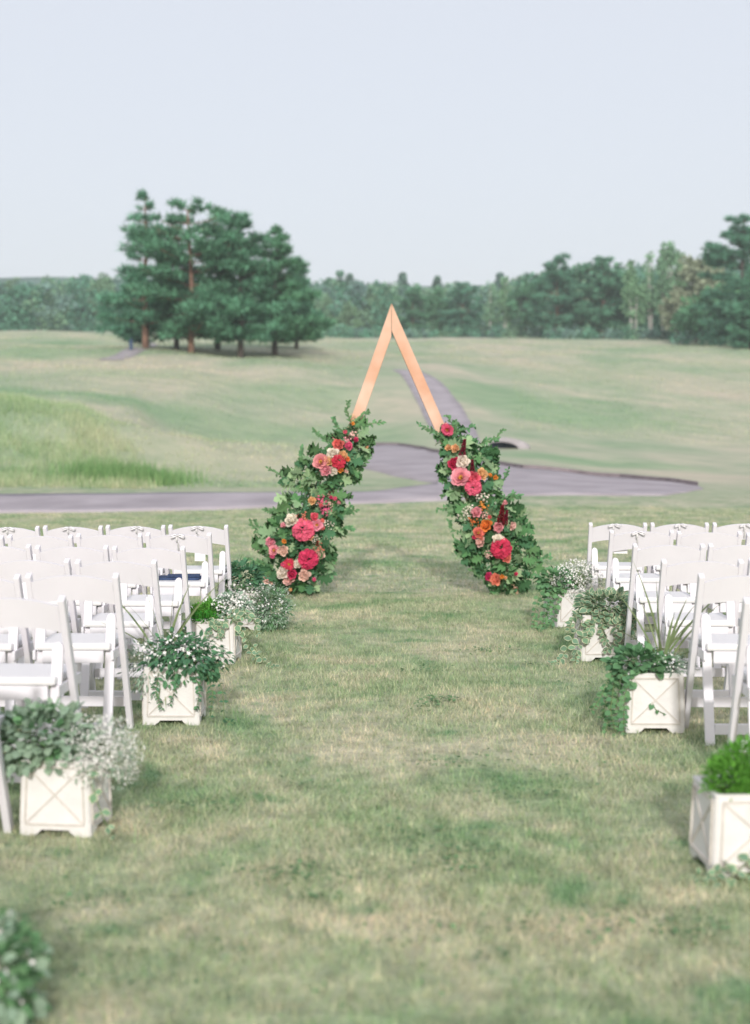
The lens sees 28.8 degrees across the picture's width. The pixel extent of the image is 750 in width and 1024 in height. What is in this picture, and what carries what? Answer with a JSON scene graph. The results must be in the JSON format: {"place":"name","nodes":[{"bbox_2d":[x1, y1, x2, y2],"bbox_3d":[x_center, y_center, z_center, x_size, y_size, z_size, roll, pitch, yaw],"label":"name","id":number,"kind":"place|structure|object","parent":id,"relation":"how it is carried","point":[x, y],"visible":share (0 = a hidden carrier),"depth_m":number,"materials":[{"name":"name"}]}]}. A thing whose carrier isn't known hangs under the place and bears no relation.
{"place":"outdoors","nodes":[
{"label":"outdoors","id":0,"kind":"place"},
{"bbox_2d":[99,343,158,359],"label":"path","id":1,"kind":"structure","parent":0,"point":[133,353],"depth_m":111.41,"materials":[{"name":"grey asphalt"}]},
{"bbox_2d":[0,483,437,512],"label":"road","id":2,"kind":"structure","parent":0,"point":[91,502],"depth_m":29.85,"materials":[{"name":"grey asphalt"}]},
{"bbox_2d":[0,277,656,326],"bbox_3d":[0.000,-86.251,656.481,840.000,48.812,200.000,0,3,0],"label":"hills","id":3,"kind":"structure","parent":0,"point":[35,280],"depth_m":691.58,"materials":[{"name":"green plant"}]},
{"bbox_2d":[0,330,749,1023],"bbox_3d":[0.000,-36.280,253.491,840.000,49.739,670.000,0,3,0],"label":"ground","id":4,"kind":"structure","parent":0,"point":[484,394],"depth_m":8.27,"materials":[{"name":"green plant"}]},
{"bbox_2d":[0,715,13,832],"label":"folding chair","id":5,"kind":"object","parent":4,"relation":"on","point":[6,815],"visible":0.85,"depth_m":5.26,"materials":[{"name":"white paint"}]},
{"bbox_2d":[0,544,32,663],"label":"folding chair","id":6,"kind":"object","parent":4,"relation":"on","point":[8,554],"visible":0.16,"depth_m":8.73,"materials":[{"name":"white paint"}]},
{"bbox_2d":[0,574,33,731],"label":"folding chair","id":7,"kind":"object","parent":4,"relation":"on","point":[15,645],"visible":0.5,"depth_m":6.89,"materials":[{"name":"white paint"}]},
{"bbox_2d":[0,526,40,559],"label":"folding chair","id":8,"kind":"object","parent":4,"relation":"on","point":[17,533],"visible":0.1,"depth_m":10.67,"materials":[{"name":"white paint"}]},
{"bbox_2d":[0,907,53,1023],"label":"bushy plant","id":9,"kind":"object","parent":4,"relation":"on","point":[17,981],"visible":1,"depth_m":3.54,"materials":[{"name":"green plant"}]},
{"bbox_2d":[0,558,81,695],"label":"folding chair","id":10,"kind":"object","parent":4,"relation":"on","point":[38,570],"visible":0.23,"depth_m":7.78,"materials":[{"name":"white paint"}]},
{"bbox_2d":[0,595,82,782],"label":"folding chair","id":11,"kind":"object","parent":4,"relation":"on","point":[20,681],"visible":0.66,"depth_m":5.87,"materials":[{"name":"white paint"}]},
{"bbox_2d":[7,534,80,640],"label":"folding chair","id":12,"kind":"object","parent":4,"relation":"on","point":[46,542],"visible":0.11,"depth_m":9.72,"materials":[{"name":"white paint"}]},
{"bbox_2d":[20,746,111,836],"bbox_3d":[-1.138,1.026,5.395,0.277,0.273,0.277,0,3,7],"label":"planter","id":13,"kind":"object","parent":4,"relation":"on","point":[52,800],"visible":0.69,"depth_m":5.27,"materials":[{"name":"white wood"}]},
{"bbox_2d":[0,697,107,784],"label":"variegated plant","id":14,"kind":"object","parent":13,"relation":"in","point":[29,715],"visible":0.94,"depth_m":5.28,"materials":[{"name":"green plant"}]},
{"bbox_2d":[80,766,117,839],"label":"trailing vine","id":15,"kind":"object","parent":13,"relation":"in","point":[93,797],"visible":1,"depth_m":5.22,"materials":[{"name":"green plant"}]},
{"bbox_2d":[59,712,145,791],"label":"misty flowers","id":16,"kind":"object","parent":13,"relation":"in","point":[117,747],"visible":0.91,"depth_m":5.28,"materials":[{"name":"grey plant"}]},
{"bbox_2d":[35,545,116,678],"bbox_3d":[-1.808,0.592,8.903,0.439,0.805,0.430,0,3,1],"label":"folding chair","id":17,"kind":"object","parent":4,"relation":"on","point":[86,556],"visible":0.28,"depth_m":8.73,"materials":[{"name":"white paint"}]},
{"bbox_2d":[43,525,109,616],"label":"folding chair","id":18,"kind":"object","parent":4,"relation":"on","point":[62,534],"visible":0.16,"depth_m":10.68,"materials":[{"name":"white paint"}]},
{"bbox_2d":[25,573,133,742],"bbox_3d":[-1.410,0.679,6.989,0.439,0.805,0.430,0,3,1],"label":"folding chair","id":19,"kind":"object","parent":4,"relation":"on","point":[111,643],"visible":0.74,"depth_m":6.84,"materials":[{"name":"white paint"}]},
{"bbox_2d":[74,287,92,327],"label":"spruce tree","id":20,"kind":"object","parent":4,"relation":"on","point":[83,308],"visible":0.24,"depth_m":287.84,"materials":[{"name":"green plant"}]},
{"bbox_2d":[86,272,118,321],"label":"broadleaf tree","id":21,"kind":"object","parent":4,"relation":"on","point":[100,286],"visible":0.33,"depth_m":297.38,"materials":[{"name":"green plant"}]},
{"bbox_2d":[76,533,147,652],"bbox_3d":[-1.763,0.536,9.876,0.439,0.805,0.430,0,3,1],"label":"folding chair","id":22,"kind":"object","parent":4,"relation":"on","point":[121,543],"visible":0.28,"depth_m":9.70,"materials":[{"name":"white paint"}]},
{"bbox_2d":[75,559,163,707],"bbox_3d":[-1.374,0.647,7.952,0.439,0.805,0.430,0,3,2],"label":"folding chair","id":23,"kind":"object","parent":4,"relation":"on","point":[135,573],"visible":0.64,"depth_m":7.80,"materials":[{"name":"white paint"}]},
{"bbox_2d":[94,281,155,346],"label":"pine tree","id":24,"kind":"object","parent":4,"relation":"on","point":[125,332],"visible":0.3,"depth_m":129.22,"materials":[{"name":"green plant"}]},
{"bbox_2d":[105,525,171,621],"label":"folding chair","id":25,"kind":"object","parent":4,"relation":"on","point":[125,531],"visible":0.18,"depth_m":10.67,"materials":[{"name":"white paint"}]},
{"bbox_2d":[93,188,194,348],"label":"pine tree","id":26,"kind":"object","parent":4,"relation":"on","point":[154,313],"visible":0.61,"depth_m":118.53,"materials":[{"name":"green plant"}]},
{"bbox_2d":[112,546,193,678],"bbox_3d":[-1.346,0.598,8.892,0.439,0.805,0.430,0,3,2],"label":"folding chair","id":27,"kind":"object","parent":4,"relation":"on","point":[169,559],"visible":0.57,"depth_m":8.74,"materials":[{"name":"white paint"}]},
{"bbox_2d":[130,224,207,349],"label":"pine tree","id":28,"kind":"object","parent":4,"relation":"on","point":[156,336],"visible":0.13,"depth_m":124.87,"materials":[{"name":"green plant"}]},
{"bbox_2d":[142,659,205,724],"bbox_3d":[-1.013,0.907,7.391,0.295,0.290,0.295,0,3,0],"label":"planter","id":29,"kind":"object","parent":4,"relation":"on","point":[184,703],"visible":0.73,"depth_m":7.25,"materials":[{"name":"white wood"}]},
{"bbox_2d":[98,578,224,706],"bbox_3d":[-1.104,0.638,7.373,0.736,0.642,0.383,0,3,0],"label":"spike plant","id":30,"kind":"object","parent":29,"relation":"in","point":[175,620],"visible":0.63,"depth_m":7.40,"materials":[{"name":"green plant"}]},
{"bbox_2d":[117,626,235,725],"bbox_3d":[-0.988,0.815,7.351,0.595,0.480,0.404,0,3,0],"label":"bacopa plant","id":31,"kind":"object","parent":29,"relation":"in","point":[171,659],"visible":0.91,"depth_m":7.26,"materials":[{"name":"green plant"}]},
{"bbox_2d":[145,532,215,652],"bbox_3d":[-1.301,0.531,9.866,0.439,0.805,0.430,0,3,1],"label":"folding chair","id":32,"kind":"object","parent":4,"relation":"on","point":[203,586],"visible":0.52,"depth_m":9.71,"materials":[{"name":"white painted wood"},{"name":"navy blue vinyl"}]},
{"bbox_2d":[159,574,201,579],"bbox_3d":[-1.331,0.440,9.922,0.300,0.028,0.200,0,3,2],"label":"seat cushion","id":33,"kind":"object","parent":32,"relation":"on","point":[176,576],"visible":0.68,"depth_m":9.86,"materials":[{"name":"blue fabric"}]},
{"bbox_2d":[115,196,274,353],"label":"pine tree","id":34,"kind":"object","parent":4,"relation":"on","point":[179,326],"visible":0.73,"depth_m":114.42,"materials":[{"name":"green plant"}]},
{"bbox_2d":[168,525,232,621],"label":"folding chair","id":35,"kind":"object","parent":4,"relation":"on","point":[220,536],"visible":0.45,"depth_m":10.66,"materials":[{"name":"white paint"}]},
{"bbox_2d":[192,618,241,663],"bbox_3d":[-1.018,0.814,9.389,0.289,0.284,0.289,0,3,5],"label":"planter","id":36,"kind":"object","parent":4,"relation":"on","point":[231,641],"visible":0.5,"depth_m":9.25,"materials":[{"name":"white wood"}]},
{"bbox_2d":[184,596,228,622],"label":"fern","id":37,"kind":"object","parent":36,"relation":"in","point":[205,610],"visible":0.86,"depth_m":9.29,"materials":[{"name":"green plant"}]},
{"bbox_2d":[210,589,256,618],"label":"white flowers","id":38,"kind":"object","parent":36,"relation":"in","point":[243,600],"visible":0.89,"depth_m":9.32,"materials":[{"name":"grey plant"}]},
{"bbox_2d":[203,608,278,667],"bbox_3d":[-0.819,0.794,9.233,0.507,0.369,0.202,1,3,17],"label":"variegated vine","id":39,"kind":"object","parent":36,"relation":"in","point":[242,615],"visible":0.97,"depth_m":9.22,"materials":[{"name":"green plant"}]},
{"bbox_2d":[187,205,259,349],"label":"pine tree","id":40,"kind":"object","parent":4,"relation":"on","point":[217,346],"visible":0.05,"depth_m":126.64,"materials":[{"name":"green plant"}]},
{"bbox_2d":[167,210,302,357],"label":"pine tree","id":41,"kind":"object","parent":4,"relation":"on","point":[225,329],"visible":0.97,"depth_m":113.72,"materials":[{"name":"green plant"}]},
{"bbox_2d":[226,588,270,629],"bbox_3d":[-0.957,0.727,10.987,0.289,0.284,0.289,1,3,16],"label":"planter","id":42,"kind":"object","parent":4,"relation":"on","point":[251,624],"visible":0.22,"depth_m":10.85,"materials":[{"name":"white wood"}]},
{"bbox_2d":[215,579,260,622],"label":"white flowers","id":43,"kind":"object","parent":42,"relation":"in","point":[250,589],"visible":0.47,"depth_m":10.80,"materials":[{"name":"beige plant"}]},
{"bbox_2d":[218,556,270,591],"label":"leafy plant","id":44,"kind":"object","parent":42,"relation":"on","point":[257,578],"visible":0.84,"depth_m":10.90,"materials":[{"name":"green plant"}]},
{"bbox_2d":[251,582,297,631],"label":"bushy plant","id":45,"kind":"object","parent":4,"relation":"on","point":[280,618],"visible":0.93,"depth_m":10.76,"materials":[{"name":"green plant"}]},
{"bbox_2d":[243,224,338,355],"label":"pine tree","id":46,"kind":"object","parent":4,"relation":"on","point":[309,326],"visible":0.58,"depth_m":121.56,"materials":[{"name":"green plant"}]},
{"bbox_2d":[268,255,327,348],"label":"pine tree","id":47,"kind":"object","parent":4,"relation":"on","point":[305,308],"visible":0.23,"depth_m":132.47,"materials":[{"name":"green plant"}]},
{"bbox_2d":[242,400,386,595],"bbox_3d":[-0.549,-0.080,13.231,1.309,1.872,0.558,0,3,0],"label":"floral arrangement","id":48,"kind":"object","parent":4,"relation":"on","point":[309,561],"visible":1,"depth_m":13.18,"materials":[{"name":"green plant"}]},
{"bbox_2d":[313,290,336,331],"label":"broadleaf tree","id":49,"kind":"object","parent":4,"relation":"on","point":[326,301],"visible":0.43,"depth_m":282.70,"materials":[{"name":"green plant"}]},
{"bbox_2d":[317,270,349,318],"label":"broadleaf tree","id":50,"kind":"object","parent":4,"relation":"on","point":[340,275],"visible":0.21,"depth_m":327.67,"materials":[{"name":"green plant"}]},
{"bbox_2d":[336,300,363,329],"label":"broadleaf tree","id":51,"kind":"object","parent":4,"relation":"on","point":[350,312],"visible":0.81,"depth_m":268.02,"materials":[{"name":"green plant"}]},
{"bbox_2d":[358,284,386,330],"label":"broadleaf tree","id":52,"kind":"object","parent":4,"relation":"on","point":[369,297],"visible":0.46,"depth_m":287.16,"materials":[{"name":"green plant"}]},
{"bbox_2d":[0,331,749,488],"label":"rough grass","id":53,"kind":"structure","parent":4,"relation":"on","point":[113,474],"depth_m":44.34,"materials":[{"name":"green plant"}]},
{"bbox_2d":[0,255,749,345],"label":"woodland","id":54,"kind":"object","parent":4,"relation":"on","point":[15,299],"visible":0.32,"depth_m":265.94,"materials":[{"name":"green plant"}]},
{"bbox_2d":[19,556,739,1022],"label":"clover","id":55,"kind":"object","parent":4,"relation":"on","point":[313,894],"visible":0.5,"depth_m":4.59,"materials":[{"name":"green plant"}]},
{"bbox_2d":[395,272,410,314],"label":"spruce tree","id":56,"kind":"object","parent":4,"relation":"on","point":[402,276],"visible":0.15,"depth_m":322.35,"materials":[{"name":"green plant"}]},
{"bbox_2d":[290,305,517,593],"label":"wedding arch","id":57,"kind":"structure","parent":4,"relation":"on","point":[417,376],"depth_m":13.26,"materials":[{"name":"brown wood"}]},
{"bbox_2d":[391,285,431,332],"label":"pine tree","id":58,"kind":"object","parent":4,"relation":"on","point":[417,299],"visible":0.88,"depth_m":262.33,"materials":[{"name":"green plant"}]},
{"bbox_2d":[421,285,455,334],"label":"tree","id":59,"kind":"object","parent":4,"relation":"on","point":[436,302],"visible":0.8,"depth_m":265.40,"materials":[{"name":"green plant"}]},
{"bbox_2d":[436,281,485,335],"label":"pine tree","id":60,"kind":"object","parent":4,"relation":"on","point":[467,322],"visible":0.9,"depth_m":259.53,"materials":[{"name":"green plant"}]},
{"bbox_2d":[416,414,552,594],"bbox_3d":[0.996,-0.041,13.258,1.250,1.686,0.593,0,3,0],"label":"floral arrangement","id":61,"kind":"object","parent":4,"relation":"on","point":[485,538],"visible":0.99,"depth_m":13.18,"materials":[{"name":"green plant"}]},
{"bbox_2d":[482,283,497,329],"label":"birch tree","id":62,"kind":"object","parent":4,"relation":"on","point":[489,313],"visible":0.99,"depth_m":256.21,"materials":[{"name":"green plant"}]},
{"bbox_2d":[497,276,513,328],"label":"birch tree","id":63,"kind":"object","parent":4,"relation":"on","point":[503,301],"visible":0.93,"depth_m":258.37,"materials":[{"name":"green plant"}]},
{"bbox_2d":[490,437,529,448],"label":"culvert","id":64,"kind":"object","parent":4,"relation":"on","point":[504,442],"visible":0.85,"depth_m":60.17,"materials":[{"name":"concrete"}]},
{"bbox_2d":[506,277,542,336],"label":"broadleaf tree","id":65,"kind":"object","parent":4,"relation":"on","point":[521,295],"visible":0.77,"depth_m":253.62,"materials":[{"name":"green plant"}]},
{"bbox_2d":[376,442,697,484],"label":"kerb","id":66,"kind":"structure","parent":4,"relation":"on","point":[582,471],"depth_m":43.74,"materials":[{"name":"grey concrete"}]},
{"bbox_2d":[520,251,589,332],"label":"pine tree","id":67,"kind":"object","parent":4,"relation":"on","point":[545,317],"visible":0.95,"depth_m":243.01,"materials":[{"name":"green plant"}]},
{"bbox_2d":[543,586,589,627],"bbox_3d":[1.465,0.720,11.187,0.289,0.284,0.289,-1,3,-18],"label":"planter","id":68,"kind":"object","parent":4,"relation":"on","point":[564,615],"visible":0.33,"depth_m":11.04,"materials":[{"name":"white wood"}]},
{"bbox_2d":[530,565,578,631],"bbox_3d":[1.305,0.646,11.072,0.575,0.477,0.365,-2,4,-39],"label":"ivy","id":69,"kind":"object","parent":68,"relation":"in","point":[544,585],"visible":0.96,"depth_m":10.98,"materials":[{"name":"green plant"}]},
{"bbox_2d":[550,558,605,603],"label":"misty flowers","id":70,"kind":"object","parent":68,"relation":"in","point":[580,582],"visible":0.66,"depth_m":11.07,"materials":[{"name":"grey plant"}]},
{"bbox_2d":[559,262,596,330],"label":"broadleaf tree","id":71,"kind":"object","parent":4,"relation":"on","point":[580,275],"visible":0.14,"depth_m":247.87,"materials":[{"name":"green plant"}]},
{"bbox_2d":[574,610,625,660],"bbox_3d":[1.459,0.801,9.489,0.301,0.296,0.301,0,3,-2],"label":"planter","id":72,"kind":"object","parent":4,"relation":"on","point":[593,649],"visible":0.5,"depth_m":9.35,"materials":[{"name":"white wood"}]},
{"bbox_2d":[547,586,644,664],"bbox_3d":[1.411,0.724,9.419,0.673,0.480,0.461,0,3,-2],"label":"variegated vine","id":73,"kind":"object","parent":72,"relation":"in","point":[588,606],"visible":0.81,"depth_m":9.32,"materials":[{"name":"green plant"}]},
{"bbox_2d":[569,254,637,337],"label":"pine tree","id":74,"kind":"object","parent":4,"relation":"on","point":[598,309],"visible":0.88,"depth_m":240.97,"materials":[{"name":"green plant"}]},
{"bbox_2d":[586,522,646,607],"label":"folding chair","id":75,"kind":"object","parent":4,"relation":"on","point":[598,533],"visible":0.45,"depth_m":11.08,"materials":[{"name":"white paint"}]},
{"bbox_2d":[604,262,641,334],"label":"broadleaf tree","id":76,"kind":"object","parent":4,"relation":"on","point":[617,266],"visible":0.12,"depth_m":247.55,"materials":[{"name":"green plant"}]},
{"bbox_2d":[620,259,645,332],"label":"birch tree","id":77,"kind":"object","parent":4,"relation":"on","point":[631,290],"visible":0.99,"depth_m":234.18,"materials":[{"name":"green plant"}]},
{"bbox_2d":[604,530,673,639],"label":"folding chair","id":78,"kind":"object","parent":4,"relation":"on","point":[615,579],"visible":0.47,"depth_m":9.97,"materials":[{"name":"white paint"}]},
{"bbox_2d":[639,251,661,329],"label":"birch tree","id":79,"kind":"object","parent":4,"relation":"on","point":[649,310],"visible":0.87,"depth_m":236.22,"materials":[{"name":"green plant"}]},
{"bbox_2d":[617,665,684,732],"bbox_3d":[1.356,0.916,7.191,0.295,0.290,0.295,0,3,1],"label":"planter","id":80,"kind":"object","parent":4,"relation":"on","point":[666,695],"visible":0.66,"depth_m":7.05,"materials":[{"name":"white wood"}]},
{"bbox_2d":[587,641,678,736],"bbox_3d":[1.258,0.853,7.130,0.481,0.445,0.343,-3,4,-43],"label":"ivy","id":81,"kind":"object","parent":80,"relation":"in","point":[621,652],"visible":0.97,"depth_m":7.08,"materials":[{"name":"green plant"}]},
{"bbox_2d":[611,564,719,665],"bbox_3d":[1.451,0.498,7.178,0.635,0.522,0.305,0,3,1],"label":"spike plant","id":82,"kind":"object","parent":80,"relation":"in","point":[671,639],"visible":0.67,"depth_m":7.20,"materials":[{"name":"green plant"}]},
{"bbox_2d":[635,649,698,715],"bbox_3d":[1.436,0.823,7.158,0.319,0.302,0.290,0,3,1],"label":"silver plant","id":83,"kind":"object","parent":80,"relation":"in","point":[680,665],"visible":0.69,"depth_m":7.10,"materials":[{"name":"grey plant"}]},
{"bbox_2d":[624,543,704,667],"bbox_3d":[1.789,0.586,9.057,0.439,0.805,0.430,0,3,1],"label":"folding chair","id":84,"kind":"object","parent":4,"relation":"on","point":[655,555],"visible":0.7,"depth_m":8.90,"materials":[{"name":"white paint"}]},
{"bbox_2d":[649,240,679,338],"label":"birch tree","id":85,"kind":"object","parent":4,"relation":"on","point":[665,260],"visible":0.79,"depth_m":233.95,"materials":[{"name":"green plant"}]},
{"bbox_2d":[657,288,692,342],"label":"willow tree","id":86,"kind":"object","parent":4,"relation":"on","point":[666,311],"visible":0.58,"depth_m":220.51,"materials":[{"name":"green plant"}]},
{"bbox_2d":[644,522,708,616],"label":"folding chair","id":87,"kind":"object","parent":4,"relation":"on","point":[685,531],"visible":0.21,"depth_m":11.04,"materials":[{"name":"white paint"}]},
{"bbox_2d":[663,250,689,336],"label":"birch tree","id":88,"kind":"object","parent":4,"relation":"on","point":[677,279],"visible":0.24,"depth_m":237.35,"materials":[{"name":"green plant"}]},
{"bbox_2d":[669,292,727,340],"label":"bush","id":89,"kind":"object","parent":4,"relation":"on","point":[689,316],"visible":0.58,"depth_m":202.57,"materials":[{"name":"green plant"}]},
{"bbox_2d":[654,559,743,707],"bbox_3d":[1.755,0.646,7.984,0.439,0.805,0.430,0,3,2],"label":"folding chair","id":90,"kind":"object","parent":4,"relation":"on","point":[682,573],"visible":0.59,"depth_m":7.83,"materials":[{"name":"white paint"}]},
{"bbox_2d":[672,254,726,342],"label":"willow tree","id":91,"kind":"object","parent":4,"relation":"on","point":[688,272],"visible":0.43,"depth_m":222.70,"materials":[{"name":"plant"}]},
{"bbox_2d":[672,531,741,640],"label":"folding chair","id":92,"kind":"object","parent":4,"relation":"on","point":[717,540],"visible":0.24,"depth_m":9.93,"materials":[{"name":"white paint"}]},
{"bbox_2d":[673,282,740,341],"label":"bush","id":93,"kind":"object","parent":4,"relation":"on","point":[695,297],"visible":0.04,"depth_m":210.36,"materials":[{"name":"green plant"}]},
{"bbox_2d":[684,573,749,745],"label":"folding chair","id":94,"kind":"object","parent":4,"relation":"on","point":[705,644],"visible":0.92,"depth_m":6.82,"materials":[{"name":"white paint"}]},
{"bbox_2d":[689,775,749,877],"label":"planter","id":95,"kind":"object","parent":4,"relation":"on","point":[719,831],"visible":0.9,"depth_m":4.75,"materials":[{"name":"white wood"}]},
{"bbox_2d":[688,853,749,887],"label":"variegated vine","id":96,"kind":"object","parent":95,"relation":"in","point":[731,868],"visible":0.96,"depth_m":4.70,"materials":[{"name":"green plant"}]},
{"bbox_2d":[698,733,749,801],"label":"bushy plant","id":97,"kind":"object","parent":95,"relation":"in","point":[740,769],"visible":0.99,"depth_m":4.82,"materials":[{"name":"green plant"}]},
{"bbox_2d":[691,212,749,338],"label":"pine tree","id":98,"kind":"object","parent":4,"relation":"on","point":[720,256],"visible":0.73,"depth_m":183.27,"materials":[{"name":"green plant"}]},
{"bbox_2d":[700,543,749,667],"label":"folding chair","id":99,"kind":"object","parent":4,"relation":"on","point":[731,555],"visible":0.39,"depth_m":8.89,"materials":[{"name":"white paint"}]},
{"bbox_2d":[707,522,749,615],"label":"folding chair","id":100,"kind":"object","parent":4,"relation":"on","point":[732,529],"visible":0.14,"depth_m":11.02,"materials":[{"name":"white paint"}]},
{"bbox_2d":[721,269,749,348],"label":"pine tree","id":101,"kind":"object","parent":4,"relation":"on","point":[740,310],"visible":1,"depth_m":174.56,"materials":[{"name":"green plant"}]},
{"bbox_2d":[726,597,749,771],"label":"folding chair","id":102,"kind":"object","parent":4,"relation":"on","point":[741,680],"visible":0.73,"depth_m":5.88,"materials":[{"name":"white paint"}]},
{"bbox_2d":[0,0,749,285],"label":"sky","id":103,"kind":"structure","parent":0,"point":[471,141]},
{"bbox_2d":[359,445,437,482],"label":"path","id":104,"kind":"structure","parent":0,"point":[411,463],"depth_m":45.64,"materials":[{"name":"grey asphalt"}]},
{"bbox_2d":[392,369,480,443],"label":"path","id":105,"kind":"structure","parent":0,"point":[446,402],"depth_m":84.76,"materials":[{"name":"grey asphalt"}]},
{"bbox_2d":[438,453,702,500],"bbox_3d":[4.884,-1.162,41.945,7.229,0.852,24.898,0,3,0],"label":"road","id":106,"kind":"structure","parent":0,"point":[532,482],"depth_m":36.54,"materials":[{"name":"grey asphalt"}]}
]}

